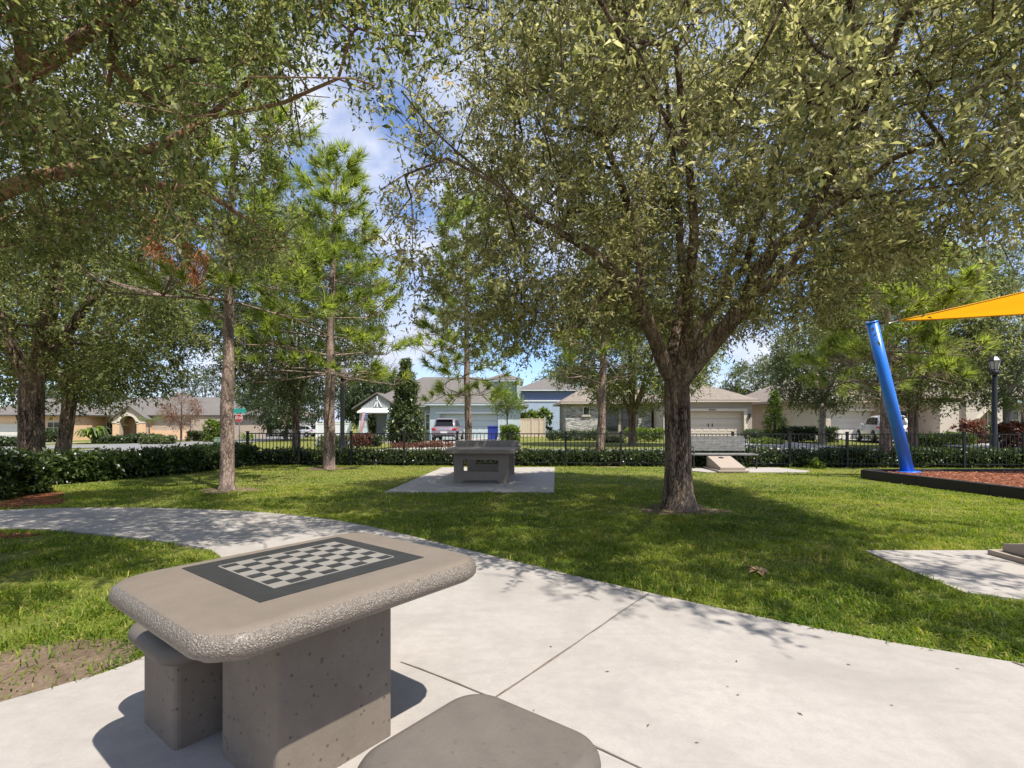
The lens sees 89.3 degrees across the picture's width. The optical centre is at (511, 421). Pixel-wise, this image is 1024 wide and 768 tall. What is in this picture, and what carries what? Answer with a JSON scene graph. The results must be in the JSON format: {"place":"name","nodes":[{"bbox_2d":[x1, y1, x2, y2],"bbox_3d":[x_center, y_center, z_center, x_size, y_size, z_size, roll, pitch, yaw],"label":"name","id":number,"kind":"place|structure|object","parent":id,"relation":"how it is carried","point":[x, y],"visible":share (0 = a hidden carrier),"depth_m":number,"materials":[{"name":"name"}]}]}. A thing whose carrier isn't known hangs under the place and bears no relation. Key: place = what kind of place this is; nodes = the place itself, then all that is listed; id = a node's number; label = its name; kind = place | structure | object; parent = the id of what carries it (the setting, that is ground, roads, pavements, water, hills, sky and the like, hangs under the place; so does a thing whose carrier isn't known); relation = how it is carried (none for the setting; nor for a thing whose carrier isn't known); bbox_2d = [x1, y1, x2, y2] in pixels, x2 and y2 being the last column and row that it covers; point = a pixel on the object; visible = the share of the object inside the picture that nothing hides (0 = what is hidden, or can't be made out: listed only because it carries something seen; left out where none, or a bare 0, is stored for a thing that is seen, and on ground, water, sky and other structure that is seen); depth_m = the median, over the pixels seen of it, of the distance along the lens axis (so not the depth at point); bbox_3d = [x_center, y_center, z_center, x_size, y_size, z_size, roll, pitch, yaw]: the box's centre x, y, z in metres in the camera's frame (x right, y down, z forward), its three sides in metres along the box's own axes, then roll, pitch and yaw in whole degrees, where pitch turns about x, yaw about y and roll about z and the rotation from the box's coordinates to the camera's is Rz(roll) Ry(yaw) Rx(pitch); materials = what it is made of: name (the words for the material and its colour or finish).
{"place":"outdoors","nodes":[
{"label":"outdoors","id":0,"kind":"place"},
{"bbox_2d":[0,532,39,538],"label":"mulch ground","id":1,"kind":"structure","parent":0,"point":[14,534],"depth_m":6.14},
{"bbox_2d":[0,491,66,508],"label":"mulch ground","id":2,"kind":"structure","parent":0,"point":[36,497],"depth_m":8.84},
{"bbox_2d":[0,445,62,500],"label":"bush","id":3,"kind":"object","parent":2,"relation":"on","point":[23,471],"visible":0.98,"depth_m":9.40,"materials":[{"name":"green plant"}]},
{"bbox_2d":[0,638,139,701],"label":"bare ground","id":4,"kind":"structure","parent":0,"point":[65,665],"depth_m":2.88,"materials":[{"name":"soil"}]},
{"bbox_2d":[1,435,309,448],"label":"road","id":5,"kind":"structure","parent":0,"point":[108,445],"depth_m":50.70,"materials":[{"name":"grey asphalt"}]},
{"bbox_2d":[199,487,264,494],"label":"bare ground","id":6,"kind":"structure","parent":0,"point":[211,490],"depth_m":10.17,"materials":[{"name":"soil"}]},
{"bbox_2d":[375,437,500,450],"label":"driveway pavement","id":7,"kind":"structure","parent":0,"point":[450,440],"depth_m":37.06,"materials":[{"name":"grey concrete"}]},
{"bbox_2d":[431,418,463,440],"bbox_3d":[-4.789,0.629,39.234,2.180,1.706,4.530,0,0,2],"label":"parked car","id":8,"kind":"object","parent":7,"relation":"on","point":[446,425],"visible":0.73,"depth_m":37.15,"materials":[{"name":"paint"}]},
{"bbox_2d":[352,373,528,442],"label":"house","id":9,"kind":"structure","parent":0,"point":[378,404],"depth_m":43.30,"materials":[{"name":"white paint"}]},
{"bbox_2d":[441,414,497,438],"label":"garage door","id":10,"kind":"structure","parent":9,"relation":"in","point":[480,422],"depth_m":43.29,"materials":[{"name":"white metal"}]},
{"bbox_2d":[385,467,554,492],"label":"concrete pad","id":11,"kind":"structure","parent":0,"point":[531,479],"depth_m":11.20,"materials":[{"name":"concrete"}]},
{"bbox_2d":[445,440,520,482],"bbox_3d":[-0.600,0.897,12.400,1.520,0.885,2.740,0,0,4],"label":"ping pong table","id":12,"kind":"object","parent":11,"relation":"on","point":[502,452],"visible":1,"depth_m":11.34,"materials":[{"name":"concrete"}]},
{"bbox_2d":[80,444,939,452],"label":"street","id":13,"kind":"structure","parent":0,"point":[124,447],"depth_m":44.67,"materials":[{"name":"grey asphalt"}]},
{"bbox_2d":[0,508,1023,767],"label":"path","id":14,"kind":"structure","parent":0,"point":[674,674],"depth_m":2.67,"materials":[{"name":"concrete"}]},
{"bbox_2d":[128,622,222,749],"bbox_3d":[-1.381,1.117,2.375,0.540,0.442,0.540,0,0,38],"label":"stool","id":15,"kind":"object","parent":14,"relation":"on","point":[183,701],"visible":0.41,"depth_m":2.17,"materials":[{"name":"concrete"}]},
{"bbox_2d":[108,533,475,767],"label":"game table","id":16,"kind":"object","parent":14,"relation":"on","point":[295,638],"visible":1,"depth_m":1.94,"materials":[{"name":"concrete"}]},
{"bbox_2d":[358,694,600,767],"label":"stool","id":17,"kind":"object","parent":14,"relation":"on","point":[478,731],"visible":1,"depth_m":1.45,"materials":[{"name":"concrete"}]},
{"bbox_2d":[400,661,641,767],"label":"path line","id":18,"kind":"object","parent":14,"relation":"on","point":[486,694],"visible":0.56,"depth_m":2.58,"materials":[{"name":"grey concrete"}]},
{"bbox_2d":[495,593,648,696],"bbox_3d":[-0.402,1.333,2.110,0.037,0.001,4.855,0,0,38],"label":"path line","id":19,"kind":"object","parent":14,"relation":"on","point":[565,649],"visible":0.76,"depth_m":2.98,"materials":[{"name":"grey concrete"}]},
{"bbox_2d":[0,422,1023,699],"bbox_3d":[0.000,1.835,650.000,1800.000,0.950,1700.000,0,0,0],"label":"lawn","id":20,"kind":"structure","parent":0,"point":[332,478],"depth_m":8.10,"materials":[{"name":"green plant"}]},
{"bbox_2d":[0,436,16,446],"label":"shrub","id":21,"kind":"object","parent":20,"relation":"on","point":[5,441],"visible":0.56,"depth_m":46.44,"materials":[{"name":"green plant"}]},
{"bbox_2d":[45,427,57,441],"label":"shrub","id":22,"kind":"object","parent":20,"relation":"on","point":[50,435],"visible":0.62,"depth_m":57.57,"materials":[{"name":"green plant"}]},
{"bbox_2d":[0,399,105,440],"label":"house","id":23,"kind":"structure","parent":20,"relation":"on","point":[8,426],"depth_m":62.65,"materials":[{"name":"beige paint"}]},
{"bbox_2d":[0,423,16,437],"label":"garage door","id":24,"kind":"structure","parent":23,"relation":"in","point":[6,429],"depth_m":62.26,"materials":[{"name":"white metal"}]},
{"bbox_2d":[45,371,136,407],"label":"broadleaf tree","id":25,"kind":"object","parent":20,"relation":"on","point":[47,386],"visible":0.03,"depth_m":73.94,"materials":[{"name":"green plant"}]},
{"bbox_2d":[74,426,111,443],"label":"broadleaf plant","id":26,"kind":"object","parent":20,"relation":"on","point":[89,432],"visible":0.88,"depth_m":53.53,"materials":[{"name":"green plant"}]},
{"bbox_2d":[0,36,216,451],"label":"oak tree","id":27,"kind":"object","parent":20,"relation":"on","point":[48,344],"visible":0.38,"depth_m":12.02,"materials":[{"name":"green plant"}]},
{"bbox_2d":[0,222,222,451],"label":"oak tree","id":28,"kind":"object","parent":20,"relation":"on","point":[68,401],"visible":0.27,"depth_m":18.79,"materials":[{"name":"green plant"}]},
{"bbox_2d":[90,434,139,443],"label":"shrub","id":29,"kind":"object","parent":20,"relation":"on","point":[113,439],"visible":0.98,"depth_m":53.45,"materials":[{"name":"green plant"}]},
{"bbox_2d":[29,439,260,483],"bbox_3d":[-9.149,1.050,13.608,1.806,1.079,6.488,0,0,20],"label":"hedge","id":30,"kind":"object","parent":20,"relation":"on","point":[98,464],"visible":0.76,"depth_m":12.50,"materials":[{"name":"green plant"}]},
{"bbox_2d":[138,433,177,443],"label":"shrub","id":31,"kind":"object","parent":20,"relation":"on","point":[158,438],"visible":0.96,"depth_m":51.46,"materials":[{"name":"green plant"}]},
{"bbox_2d":[91,397,266,439],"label":"house","id":32,"kind":"structure","parent":20,"relation":"on","point":[136,424],"depth_m":65.87,"materials":[{"name":"beige paint"}]},
{"bbox_2d":[152,390,207,441],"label":"bare tree","id":33,"kind":"object","parent":20,"relation":"on","point":[174,414],"visible":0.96,"depth_m":57.76,"materials":[{"name":"orange plant"}]},
{"bbox_2d":[184,430,213,441],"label":"shrub","id":34,"kind":"object","parent":20,"relation":"on","point":[196,435],"visible":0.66,"depth_m":59.42,"materials":[{"name":"green plant"}]},
{"bbox_2d":[159,364,241,401],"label":"broadleaf tree","id":35,"kind":"object","parent":20,"relation":"on","point":[206,379],"visible":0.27,"depth_m":82.81,"materials":[{"name":"green plant"}]},
{"bbox_2d":[76,2,337,490],"bbox_3d":[-5.592,-3.281,10.480,4.082,9.382,4.863,0,0,0],"label":"pine tree","id":36,"kind":"object","parent":20,"relation":"on","point":[227,463],"visible":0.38,"depth_m":10.19,"materials":[{"name":"green plant"}]},
{"bbox_2d":[202,418,219,441],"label":"shrub","id":37,"kind":"object","parent":20,"relation":"on","point":[213,426],"visible":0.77,"depth_m":56.49,"materials":[{"name":"green plant"}]},
{"bbox_2d":[0,0,464,313],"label":"overhanging oak","id":38,"kind":"object","parent":20,"relation":"on","point":[34,61],"visible":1,"depth_m":4.69,"materials":[{"name":"green plant"}]},
{"bbox_2d":[234,409,245,441],"bbox_3d":[-15.743,0.519,30.015,0.760,2.521,0.076,0,0,8],"label":"stop sign","id":39,"kind":"object","parent":20,"relation":"on","point":[239,417],"visible":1,"depth_m":29.99,"materials":[{"name":"red metal"}]},
{"bbox_2d":[234,369,305,430],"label":"broadleaf tree","id":40,"kind":"object","parent":20,"relation":"on","point":[236,395],"visible":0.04,"depth_m":78.54,"materials":[{"name":"green plant"}]},
{"bbox_2d":[234,369,335,440],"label":"broadleaf tree","id":41,"kind":"object","parent":20,"relation":"on","point":[285,425],"visible":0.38,"depth_m":60.55,"materials":[{"name":"green plant"}]},
{"bbox_2d":[188,189,394,448],"bbox_3d":[-9.563,-4.334,23.047,9.010,11.630,7.646,0,0,0],"label":"oak tree","id":42,"kind":"object","parent":20,"relation":"on","point":[293,390],"visible":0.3,"depth_m":21.95,"materials":[{"name":"green plant"}]},
{"bbox_2d":[213,137,413,468],"bbox_3d":[-5.487,-3.300,14.876,5.028,9.419,5.079,0,0,26],"label":"pine tree","id":43,"kind":"object","parent":20,"relation":"on","point":[352,176],"visible":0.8,"depth_m":14.63,"materials":[{"name":"green plant"}]},
{"bbox_2d":[315,434,349,448],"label":"shrub","id":44,"kind":"object","parent":20,"relation":"on","point":[336,442],"visible":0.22,"depth_m":33.47,"materials":[{"name":"green plant"}]},
{"bbox_2d":[316,422,350,444],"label":"yard fence","id":45,"kind":"object","parent":20,"relation":"on","point":[319,427],"visible":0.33,"depth_m":43.00,"materials":[{"name":"white paint"}]},
{"bbox_2d":[337,359,347,449],"bbox_3d":[-6.543,-0.527,20.000,0.400,3.800,0.400,0,0,0],"label":"street lamp","id":46,"kind":"object","parent":20,"relation":"on","point":[342,417],"visible":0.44,"depth_m":19.93,"materials":[{"name":"black metal"}]},
{"bbox_2d":[347,432,373,447],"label":"shrub","id":47,"kind":"object","parent":20,"relation":"on","point":[356,438],"visible":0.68,"depth_m":33.02,"materials":[{"name":"red plant"}]},
{"bbox_2d":[335,362,399,434],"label":"broadleaf tree","id":48,"kind":"object","parent":20,"relation":"on","point":[365,393],"visible":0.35,"depth_m":54.48,"materials":[{"name":"green plant"}]},
{"bbox_2d":[383,357,429,445],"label":"magnolia","id":49,"kind":"object","parent":20,"relation":"on","point":[404,406],"visible":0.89,"depth_m":28.58,"materials":[{"name":"green plant"}]},
{"bbox_2d":[389,439,454,447],"bbox_3d":[-4.678,1.339,27.514,3.588,0.802,1.779,0,0,0],"label":"shrub","id":50,"kind":"object","parent":20,"relation":"on","point":[437,444],"visible":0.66,"depth_m":27.05,"materials":[{"name":"red plant"}]},
{"bbox_2d":[393,176,523,439],"bbox_3d":[-1.658,-3.548,18.089,4.391,9.916,5.468,0,0,0],"label":"pine tree","id":51,"kind":"object","parent":20,"relation":"on","point":[444,360],"visible":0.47,"depth_m":17.68,"materials":[{"name":"green plant"}]},
{"bbox_2d":[254,445,664,466],"bbox_3d":[-1.468,1.169,16.277,13.678,0.962,1.247,0,0,3],"label":"hedge","id":52,"kind":"object","parent":20,"relation":"on","point":[559,455],"visible":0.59,"depth_m":15.99,"materials":[{"name":"green plant"}]},
{"bbox_2d":[485,382,527,425],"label":"round tree","id":53,"kind":"object","parent":20,"relation":"on","point":[515,400],"visible":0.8,"depth_m":36.71,"materials":[{"name":"green plant"}]},
{"bbox_2d":[499,424,520,440],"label":"shrub","id":54,"kind":"object","parent":20,"relation":"on","point":[505,428],"visible":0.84,"depth_m":34.43,"materials":[{"name":"green plant"}]},
{"bbox_2d":[520,417,544,436],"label":"yard fence","id":55,"kind":"object","parent":20,"relation":"on","point":[531,425],"visible":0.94,"depth_m":44.00,"materials":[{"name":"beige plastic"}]},
{"bbox_2d":[520,406,553,434],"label":"shrub","id":56,"kind":"object","parent":20,"relation":"on","point":[537,414],"visible":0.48,"depth_m":46.53,"materials":[{"name":"green plant"}]},
{"bbox_2d":[520,377,579,430],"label":"house","id":57,"kind":"structure","parent":20,"relation":"on","point":[540,393],"depth_m":60.00,"materials":[{"name":"blue"}]},
{"bbox_2d":[531,365,589,387],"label":"broadleaf tree","id":58,"kind":"object","parent":20,"relation":"on","point":[542,372],"visible":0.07,"depth_m":65.47,"materials":[{"name":"green plant"}]},
{"bbox_2d":[547,428,608,440],"bbox_3d":[4.745,0.977,36.996,4.566,1.112,1.753,0,0,0],"label":"shrub","id":59,"kind":"object","parent":20,"relation":"on","point":[577,437],"visible":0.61,"depth_m":36.56,"materials":[{"name":"green plant"}]},
{"bbox_2d":[548,198,639,465],"bbox_3d":[2.546,-2.773,15.985,3.336,8.366,3.111,0,0,23],"label":"pine tree","id":60,"kind":"object","parent":20,"relation":"on","point":[601,423],"visible":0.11,"depth_m":15.90,"materials":[{"name":"green plant"}]},
{"bbox_2d":[245,431,1023,467],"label":"picket fence","id":61,"kind":"object","parent":20,"relation":"on","point":[620,433],"visible":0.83,"depth_m":15.54,"materials":[{"name":"metal"}]},
{"bbox_2d":[542,293,731,445],"bbox_3d":[6.936,-3.218,29.041,10.452,9.257,8.276,0,0,0],"label":"oak tree","id":62,"kind":"object","parent":20,"relation":"on","point":[655,382],"visible":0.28,"depth_m":27.89,"materials":[{"name":"green plant"}]},
{"bbox_2d":[623,426,664,441],"bbox_3d":[9.073,0.928,35.462,2.894,1.299,1.775,0,0,0],"label":"shrub","id":63,"kind":"object","parent":20,"relation":"on","point":[649,430],"visible":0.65,"depth_m":35.03,"materials":[{"name":"green plant"}]},
{"bbox_2d":[553,379,759,438],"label":"house","id":64,"kind":"structure","parent":20,"relation":"on","point":[720,411],"depth_m":40.56,"materials":[{"name":"beige paint"}]},
{"bbox_2d":[605,408,618,432],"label":"window","id":65,"kind":"structure","parent":64,"relation":"in","point":[613,427],"depth_m":42.66,"materials":[{"name":"glass"}]},
{"bbox_2d":[621,408,628,432],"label":"window","id":66,"kind":"structure","parent":64,"relation":"in","point":[625,422],"depth_m":42.66,"materials":[{"name":"glass"}]},
{"bbox_2d":[690,412,741,435],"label":"garage door","id":67,"kind":"structure","parent":64,"relation":"in","point":[701,422],"depth_m":40.35,"materials":[{"name":"white paint"}]},
{"bbox_2d":[332,0,1023,511],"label":"live oak","id":68,"kind":"object","parent":20,"relation":"on","point":[812,126],"visible":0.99,"depth_m":5.89,"materials":[{"name":"green plant"}]},
{"bbox_2d":[742,428,762,438],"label":"shrub","id":69,"kind":"object","parent":20,"relation":"on","point":[751,431],"visible":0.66,"depth_m":37.04,"materials":[{"name":"green plant"}]},
{"bbox_2d":[718,352,786,394],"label":"broadleaf tree","id":70,"kind":"object","parent":20,"relation":"on","point":[755,372],"visible":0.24,"depth_m":61.10,"materials":[{"name":"green plant"}]},
{"bbox_2d":[746,436,785,443],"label":"shrub","id":71,"kind":"object","parent":20,"relation":"on","point":[763,440],"visible":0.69,"depth_m":29.65,"materials":[{"name":"green plant"}]},
{"bbox_2d":[759,388,788,438],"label":"cone evergreen","id":72,"kind":"object","parent":20,"relation":"on","point":[775,416],"visible":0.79,"depth_m":34.80,"materials":[{"name":"green plant"}]},
{"bbox_2d":[777,424,828,442],"bbox_3d":[18.797,0.872,33.499,2.692,1.364,1.809,0,0,0],"label":"shrub","id":73,"kind":"object","parent":20,"relation":"on","point":[795,429],"visible":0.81,"depth_m":33.05,"materials":[{"name":"green plant"}]},
{"bbox_2d":[803,457,827,468],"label":"weed","id":74,"kind":"object","parent":20,"relation":"on","point":[813,463],"visible":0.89,"depth_m":15.01,"materials":[{"name":"green plant"}]},
{"bbox_2d":[756,319,875,443],"bbox_3d":[18.467,-2.701,31.072,7.272,8.221,6.434,0,0,0],"label":"oak tree","id":75,"kind":"object","parent":20,"relation":"on","point":[821,400],"visible":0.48,"depth_m":30.60,"materials":[{"name":"green plant"}]},
{"bbox_2d":[817,425,841,442],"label":"shrub","id":76,"kind":"object","parent":20,"relation":"on","point":[831,430],"visible":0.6,"depth_m":33.37,"materials":[{"name":"green plant"}]},
{"bbox_2d":[745,374,926,439],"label":"house","id":77,"kind":"structure","parent":20,"relation":"on","point":[851,421],"depth_m":38.35,"materials":[{"name":"beige paint"}]},
{"bbox_2d":[831,411,871,439],"bbox_3d":[25.525,0.300,38.343,4.335,2.080,0.075,0,0,0],"label":"garage door","id":78,"kind":"structure","parent":77,"relation":"in","point":[852,420],"depth_m":38.32,"materials":[{"name":"white metal"}]},
{"bbox_2d":[692,444,1023,467],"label":"hedge","id":79,"kind":"object","parent":20,"relation":"on","point":[762,457],"visible":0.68,"depth_m":15.32,"materials":[{"name":"green plant"}]},
{"bbox_2d":[785,209,1006,466],"bbox_3d":[11.554,-2.537,16.054,5.774,7.893,6.422,0,0,0],"label":"pine tree","id":80,"kind":"object","parent":20,"relation":"on","point":[924,333],"visible":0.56,"depth_m":14.52,"materials":[{"name":"green plant"}]},
{"bbox_2d":[797,228,1023,447],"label":"oak tree","id":81,"kind":"object","parent":20,"relation":"on","point":[913,401],"visible":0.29,"depth_m":23.26,"materials":[{"name":"green plant"}]},
{"bbox_2d":[919,433,945,446],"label":"shrub","id":82,"kind":"object","parent":20,"relation":"on","point":[928,440],"visible":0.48,"depth_m":27.42,"materials":[{"name":"green plant"}]},
{"bbox_2d":[861,469,1023,499],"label":"playground border","id":83,"kind":"object","parent":20,"relation":"on","point":[1001,491],"visible":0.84,"depth_m":10.50,"materials":[{"name":"black plastic"}]},
{"bbox_2d":[871,371,1023,439],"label":"house","id":84,"kind":"structure","parent":20,"relation":"on","point":[932,424],"depth_m":35.35,"materials":[{"name":"beige paint"}]},
{"bbox_2d":[986,410,1019,425],"bbox_3d":[35.183,-0.047,37.145,2.482,1.585,0.110,0,0,0],"label":"window","id":85,"kind":"structure","parent":84,"relation":"in","point":[1014,416],"depth_m":37.17,"materials":[{"name":"grey glass"}]},
{"bbox_2d":[918,430,980,445],"bbox_3d":[24.277,1.007,29.013,2.874,1.145,1.775,0,0,0],"label":"shrub","id":86,"kind":"object","parent":20,"relation":"on","point":[956,438],"visible":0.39,"depth_m":28.48,"materials":[{"name":"green plant"}]},
{"bbox_2d":[902,236,1023,443],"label":"oak tree","id":87,"kind":"object","parent":20,"relation":"on","point":[1007,386],"visible":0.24,"depth_m":24.30,"materials":[{"name":"green plant"}]},
{"bbox_2d":[949,418,989,443],"bbox_3d":[25.966,0.608,29.538,1.460,1.648,1.547,0,0,9],"label":"shrub","id":88,"kind":"object","parent":20,"relation":"on","point":[968,425],"visible":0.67,"depth_m":29.09,"materials":[{"name":"red plant"}]},
{"bbox_2d":[987,353,1001,449],"bbox_3d":[17.208,-0.540,18.500,0.400,3.800,0.400,0,0,0],"label":"street lamp","id":89,"kind":"object","parent":20,"relation":"on","point":[994,363],"visible":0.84,"depth_m":18.44,"materials":[{"name":"black metal"}]},
{"bbox_2d":[975,392,1023,448],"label":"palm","id":90,"kind":"object","parent":20,"relation":"on","point":[1015,406],"visible":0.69,"depth_m":24.27,"materials":[{"name":"green plant"}]},
{"bbox_2d":[989,420,1023,448],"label":"shrub","id":91,"kind":"object","parent":20,"relation":"on","point":[1013,427],"visible":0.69,"depth_m":24.05,"materials":[{"name":"red plant"}]},
{"bbox_2d":[0,0,1023,421],"label":"sky","id":92,"kind":"structure","parent":0,"point":[338,124],"materials":[{"name":"blue"}]},
{"bbox_2d":[638,504,733,514],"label":"bare ground","id":93,"kind":"structure","parent":0,"point":[651,509],"depth_m":7.80,"materials":[{"name":"soil"}]},
{"bbox_2d":[661,467,809,472],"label":"board pavement","id":94,"kind":"structure","parent":0,"point":[758,470],"depth_m":14.16,"materials":[{"name":"concrete"}]},
{"bbox_2d":[691,436,758,468],"bbox_3d":[6.075,0.897,15.060,1.850,0.933,0.665,0,0,2],"label":"bench","id":95,"kind":"object","parent":94,"relation":"on","point":[717,440],"visible":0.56,"depth_m":15.28,"materials":[{"name":"grey wood"}]},
{"bbox_2d":[703,455,748,472],"bbox_3d":[5.861,1.154,14.260,0.800,0.373,1.300,0,0,3],"label":"toss board","id":96,"kind":"object","parent":94,"relation":"on","point":[722,463],"visible":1,"depth_m":14.11,"materials":[{"name":"wood"}]},
{"bbox_2d":[736,439,874,449],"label":"driveway pavement","id":97,"kind":"structure","parent":0,"point":[792,445],"depth_m":27.80,"materials":[{"name":"grey concrete"}]},
{"bbox_2d":[849,439,1008,448],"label":"driveway pavement","id":98,"kind":"structure","parent":0,"point":[987,445],"depth_m":27.80,"materials":[{"name":"grey concrete"}]},
{"bbox_2d":[856,415,907,442],"bbox_3d":[23.976,0.468,33.626,2.180,1.706,4.530,0,0,18],"label":"parked car","id":99,"kind":"object","parent":98,"relation":"on","point":[871,425],"visible":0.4,"depth_m":32.95,"materials":[{"name":"white paint"}]},
{"bbox_2d":[865,550,1023,601],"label":"board pavement","id":100,"kind":"structure","parent":0,"point":[984,572],"depth_m":4.73,"materials":[{"name":"concrete"}]},
{"bbox_2d":[988,544,1023,563],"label":"toss board","id":101,"kind":"object","parent":100,"relation":"on","point":[1013,552],"visible":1,"depth_m":5.03,"materials":[{"name":"concrete"}]},
{"bbox_2d":[885,470,1023,486],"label":"mulch ground","id":102,"kind":"structure","parent":0,"point":[1000,473],"depth_m":11.26,"materials":[{"name":"brown wood"}]},
{"bbox_2d":[865,320,920,472],"bbox_3d":[8.936,-0.518,12.236,1.338,3.690,0.528,0,0,0],"label":"shade pole","id":103,"kind":"object","parent":102,"relation":"on","point":[903,453],"visible":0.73,"depth_m":12.09,"materials":[{"name":"blue metal"}]},
{"bbox_2d":[898,291,1023,321],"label":"shade sail","id":104,"kind":"object","parent":103,"relation":"attached to","point":[1010,305],"visible":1,"depth_m":11.80,"materials":[{"name":"orange"}]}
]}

